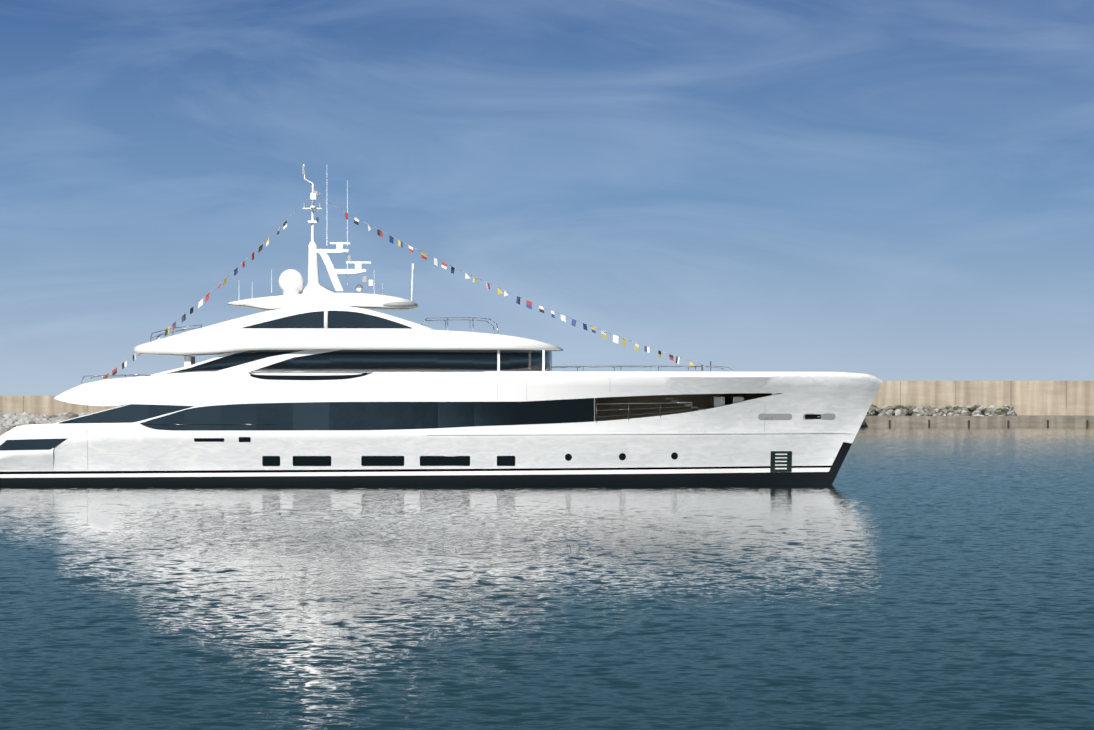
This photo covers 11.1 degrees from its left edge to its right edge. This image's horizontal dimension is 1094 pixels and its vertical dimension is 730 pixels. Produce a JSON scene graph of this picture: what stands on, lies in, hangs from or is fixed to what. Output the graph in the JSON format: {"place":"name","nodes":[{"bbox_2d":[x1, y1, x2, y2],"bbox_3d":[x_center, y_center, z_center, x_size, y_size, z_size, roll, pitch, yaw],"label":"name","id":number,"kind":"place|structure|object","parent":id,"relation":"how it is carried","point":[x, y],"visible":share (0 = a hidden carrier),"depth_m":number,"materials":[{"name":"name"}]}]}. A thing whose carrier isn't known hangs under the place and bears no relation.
{"place":"outdoors","nodes":[
{"label":"outdoors","id":0,"kind":"place"},
{"bbox_2d":[0,427,1093,729],"bbox_3d":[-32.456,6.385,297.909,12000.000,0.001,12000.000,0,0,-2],"label":"water","id":1,"kind":"structure","parent":0,"point":[916,579],"depth_m":124.07,"materials":[{"name":"teal liquid"}]},
{"bbox_2d":[0,164,881,485],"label":"yacht","id":2,"kind":"object","parent":1,"relation":"on","point":[312,382],"visible":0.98,"depth_m":294.54,"materials":[{"name":"white painted metal"},{"name":"dark glass"},{"name":"teak"}]},
{"bbox_2d":[0,404,1016,430],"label":"armour stone","id":3,"kind":"object","parent":1,"relation":"in","point":[9,420],"visible":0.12,"depth_m":1006.35,"materials":[{"name":"grey stone"}]},
{"bbox_2d":[0,381,1093,426],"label":"breakwater","id":4,"kind":"object","parent":1,"relation":"in","point":[1054,403],"visible":0.12,"depth_m":1011.70,"materials":[{"name":"concrete"}]},
{"bbox_2d":[889,420,1087,426],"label":"dock fenders","id":5,"kind":"object","parent":4,"relation":"attached to","point":[969,423],"visible":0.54,"depth_m":989.78,"materials":[{"name":"grey"}]},
{"bbox_2d":[0,0,1093,395],"label":"sky","id":6,"kind":"structure","parent":0,"point":[888,190],"materials":[{"name":"blue"}]}
]}

